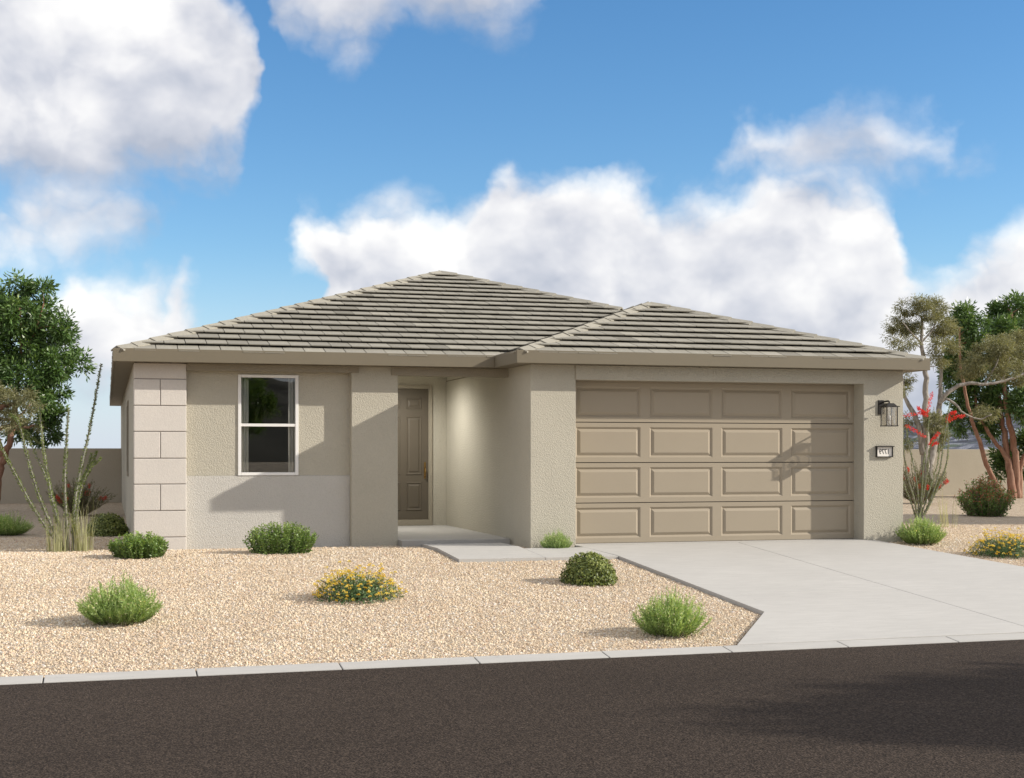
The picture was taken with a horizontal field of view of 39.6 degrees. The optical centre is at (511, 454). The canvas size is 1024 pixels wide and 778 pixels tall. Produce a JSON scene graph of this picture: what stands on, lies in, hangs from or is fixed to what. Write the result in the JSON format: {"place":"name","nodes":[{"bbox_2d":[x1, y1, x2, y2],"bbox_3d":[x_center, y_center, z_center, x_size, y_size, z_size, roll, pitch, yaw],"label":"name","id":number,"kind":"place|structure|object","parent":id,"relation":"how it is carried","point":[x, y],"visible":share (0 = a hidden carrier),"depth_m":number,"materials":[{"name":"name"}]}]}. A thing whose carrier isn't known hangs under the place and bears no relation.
{"place":"outdoors","nodes":[
{"label":"outdoors","id":0,"kind":"place"},
{"bbox_2d":[0,639,1023,777],"bbox_3d":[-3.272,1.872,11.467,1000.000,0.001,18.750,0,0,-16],"label":"road","id":1,"kind":"structure","parent":0,"point":[945,710],"depth_m":10.01,"materials":[{"name":"grey asphalt"}]},
{"bbox_2d":[0,524,1023,677],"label":"gravel","id":2,"kind":"structure","parent":0,"point":[232,607],"depth_m":15.50,"materials":[{"name":"beige gravel"}]},
{"bbox_2d":[0,363,102,550],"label":"ocotillo","id":3,"kind":"object","parent":2,"relation":"on","point":[77,488],"visible":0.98,"depth_m":20.34,"materials":[{"name":"plant"}]},
{"bbox_2d":[43,510,73,551],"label":"straw grass","id":4,"kind":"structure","parent":2,"relation":"on","point":[57,547],"depth_m":20.20,"materials":[{"name":"beige plant"}]},
{"bbox_2d":[66,496,97,551],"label":"straw grass","id":5,"kind":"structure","parent":2,"relation":"on","point":[78,547],"depth_m":20.32,"materials":[{"name":"beige plant"}]},
{"bbox_2d":[85,512,129,536],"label":"round shrub","id":6,"kind":"object","parent":2,"relation":"on","point":[107,524],"visible":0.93,"depth_m":23.56,"materials":[{"name":"green plant"}]},
{"bbox_2d":[74,569,162,625],"bbox_3d":[-4.011,1.451,14.470,0.917,0.560,0.913,0,0,-33],"label":"sage bush","id":7,"kind":"object","parent":2,"relation":"on","point":[128,607],"visible":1,"depth_m":14.32,"materials":[{"name":"green plant"}]},
{"bbox_2d":[107,530,168,558],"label":"leafy bush","id":8,"kind":"object","parent":2,"relation":"on","point":[135,546],"visible":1,"depth_m":19.15,"materials":[{"name":"green plant"}]},
{"bbox_2d":[242,521,318,554],"bbox_3d":[-3.261,1.166,20.038,1.084,0.476,0.732,0,0,-16],"label":"leafy bush","id":9,"kind":"object","parent":2,"relation":"on","point":[274,540],"visible":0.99,"depth_m":19.91,"materials":[{"name":"green plant"}]},
{"bbox_2d":[311,560,407,604],"bbox_3d":[-1.719,1.448,16.185,1.108,0.462,0.933,0,0,-16],"label":"lantana bush","id":10,"kind":"object","parent":2,"relation":"on","point":[353,589],"visible":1,"depth_m":16.04,"materials":[{"name":"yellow plant"}]},
{"bbox_2d":[539,529,572,547],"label":"sage bush","id":11,"kind":"object","parent":2,"relation":"on","point":[554,541],"visible":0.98,"depth_m":20.74,"materials":[{"name":"green plant"}]},
{"bbox_2d":[559,550,618,586],"bbox_3d":[0.990,1.420,17.747,0.754,0.457,0.747,0,0,-39],"label":"round shrub","id":12,"kind":"object","parent":2,"relation":"on","point":[588,567],"visible":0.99,"depth_m":17.55,"materials":[{"name":"green plant"}]},
{"bbox_2d":[631,585,712,637],"bbox_3d":[1.547,1.571,14.351,0.828,0.543,0.764,0,0,-26],"label":"sage bush","id":13,"kind":"object","parent":2,"relation":"on","point":[672,615],"visible":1,"depth_m":14.22,"materials":[{"name":"green plant"}]},
{"bbox_2d":[894,511,947,544],"bbox_3d":[6.457,1.158,22.347,0.859,0.533,0.920,0,0,25],"label":"sage bush","id":14,"kind":"object","parent":2,"relation":"on","point":[930,533],"visible":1,"depth_m":22.19,"materials":[{"name":"green plant"}]},
{"bbox_2d":[934,493,965,526],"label":"straw grass","id":15,"kind":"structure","parent":2,"relation":"on","point":[946,513],"depth_m":26.68,"materials":[{"name":"beige plant"}]},
{"bbox_2d":[963,527,1023,558],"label":"lantana bush","id":16,"kind":"object","parent":2,"relation":"on","point":[1009,547],"visible":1,"depth_m":20.92,"materials":[{"name":"yellow plant"}]},
{"bbox_2d":[0,494,1023,641],"bbox_3d":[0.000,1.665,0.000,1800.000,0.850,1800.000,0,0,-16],"label":"ground","id":17,"kind":"structure","parent":0,"point":[1015,515],"depth_m":30.79,"materials":[{"name":"beige gravel"}]},
{"bbox_2d":[0,510,34,535],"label":"sage bush","id":18,"kind":"object","parent":17,"relation":"on","point":[8,527],"visible":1,"depth_m":23.82,"materials":[{"name":"green plant"}]},
{"bbox_2d":[0,381,48,437],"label":"gum tree","id":19,"kind":"object","parent":17,"relation":"on","point":[7,404],"visible":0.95,"depth_m":29.11,"materials":[{"name":"green plant"}]},
{"bbox_2d":[0,267,97,499],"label":"green tree","id":20,"kind":"object","parent":17,"relation":"on","point":[35,348],"visible":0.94,"depth_m":32.08,"materials":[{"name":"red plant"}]},
{"bbox_2d":[0,448,120,502],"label":"boundary wall","id":21,"kind":"structure","parent":17,"relation":"on","point":[105,472],"depth_m":36.41,"materials":[{"name":"paint"}]},
{"bbox_2d":[45,477,114,515],"bbox_3d":[-9.163,0.887,30.197,1.473,0.854,1.453,0,0,-41],"label":"bottlebrush shrub","id":22,"kind":"object","parent":17,"relation":"on","point":[91,504],"visible":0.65,"depth_m":30.03,"materials":[{"name":"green plant"}]},
{"bbox_2d":[0,633,1023,684],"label":"kerb","id":23,"kind":"structure","parent":17,"relation":"on","point":[34,679],"depth_m":12.85,"materials":[{"name":"concrete"}]},
{"bbox_2d":[109,270,929,549],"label":"house","id":24,"kind":"structure","parent":17,"relation":"on","point":[440,407],"depth_m":21.86,"materials":[{"name":"beige paint"}]},
{"bbox_2d":[127,401,128,475],"bbox_3d":[-7.005,-0.285,25.912,0.018,1.350,1.280,0,0,-16],"label":"side window","id":25,"kind":"structure","parent":24,"relation":"in","point":[127,401],"depth_m":25.30,"materials":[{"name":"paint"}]},
{"bbox_2d":[241,378,248,475],"bbox_3d":[-4.053,0.000,21.210,0.245,2.520,0.067,0,0,-16],"label":"curtain","id":26,"kind":"object","parent":24,"relation":"hanging from","point":[244,420],"visible":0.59,"depth_m":21.24,"materials":[{"name":"fabric"}]},
{"bbox_2d":[238,374,298,475],"bbox_3d":[-3.642,-0.438,21.237,0.894,1.499,0.108,0,0,-16],"label":"window","id":27,"kind":"structure","parent":24,"relation":"in","point":[296,425],"depth_m":21.20,"materials":[{"name":"white plastic"}]},
{"bbox_2d":[288,378,294,471],"bbox_3d":[-3.241,0.000,21.442,0.265,2.520,0.067,0,0,-16],"label":"curtain","id":28,"kind":"object","parent":24,"relation":"hanging from","point":[291,420],"visible":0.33,"depth_m":21.41,"materials":[{"name":"fabric"}]},
{"bbox_2d":[398,389,427,519],"bbox_3d":[-1.975,-0.007,25.835,0.935,2.383,0.126,0,0,-16],"label":"front door","id":29,"kind":"structure","parent":24,"relation":"in","point":[412,403],"depth_m":25.90,"materials":[{"name":"brown wood"}]},
{"bbox_2d":[576,380,853,542],"bbox_3d":[3.166,0.030,22.069,5.000,2.620,0.074,0,0,-16],"label":"garage door","id":30,"kind":"structure","parent":24,"relation":"in","point":[657,461],"depth_m":22.02,"materials":[{"name":"paint"}]},
{"bbox_2d":[875,446,894,456],"bbox_3d":[5.890,-0.048,22.468,0.310,0.176,0.061,0,0,-16],"label":"house number sign","id":31,"kind":"object","parent":24,"relation":"attached to","point":[883,451],"visible":1,"depth_m":22.46,"materials":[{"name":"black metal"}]},
{"bbox_2d":[878,400,899,426],"bbox_3d":[5.880,-0.649,22.306,0.240,0.418,0.367,0,0,-16],"label":"wall lantern","id":32,"kind":"object","parent":24,"relation":"attached to","point":[881,404],"depth_m":22.24,"materials":[{"name":"black metal"}]},
{"bbox_2d":[903,460,949,503],"bbox_3d":[10.601,0.696,37.365,1.655,1.214,1.486,0,0,44],"label":"ocotillo","id":33,"kind":"object","parent":17,"relation":"on","point":[912,482],"visible":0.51,"depth_m":37.18,"materials":[{"name":"green plant"}]},
{"bbox_2d":[903,391,965,518],"bbox_3d":[8.272,0.057,28.163,1.704,2.666,0.827,0,0,-37],"label":"ocotillo","id":34,"kind":"object","parent":17,"relation":"on","point":[933,493],"visible":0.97,"depth_m":28.11,"materials":[{"name":"plant"}]},
{"bbox_2d":[879,293,1023,503],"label":"gum tree","id":35,"kind":"object","parent":17,"relation":"on","point":[936,311],"visible":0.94,"depth_m":37.46,"materials":[{"name":"green plant"}]},
{"bbox_2d":[903,449,1023,494],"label":"boundary wall","id":36,"kind":"structure","parent":17,"relation":"on","point":[966,465],"depth_m":43.62,"materials":[{"name":"paint"}]},
{"bbox_2d":[934,288,1023,497],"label":"green tree","id":37,"kind":"object","parent":17,"relation":"on","point":[1005,456],"visible":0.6,"depth_m":41.01,"materials":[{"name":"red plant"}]},
{"bbox_2d":[953,474,1016,516],"bbox_3d":[10.307,0.901,31.003,1.339,0.979,1.317,0,0,-16],"label":"rust flowered shrub","id":38,"kind":"object","parent":17,"relation":"on","point":[982,499],"visible":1,"depth_m":30.79,"materials":[{"name":"green plant"}]},
{"bbox_2d":[0,0,1023,447],"label":"sky","id":39,"kind":"structure","parent":0,"point":[808,166],"materials":[{"name":"blue"}]},
{"bbox_2d":[421,543,617,561],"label":"walkway","id":40,"kind":"structure","parent":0,"point":[479,552],"depth_m":20.16,"materials":[{"name":"concrete"}]},
{"bbox_2d":[576,539,1023,644],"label":"driveway","id":41,"kind":"structure","parent":0,"point":[806,590],"depth_m":17.68,"materials":[{"name":"concrete"}]},
{"bbox_2d":[903,411,1023,448],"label":"hills","id":42,"kind":"structure","parent":0,"point":[971,442],"depth_m":291.52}
]}

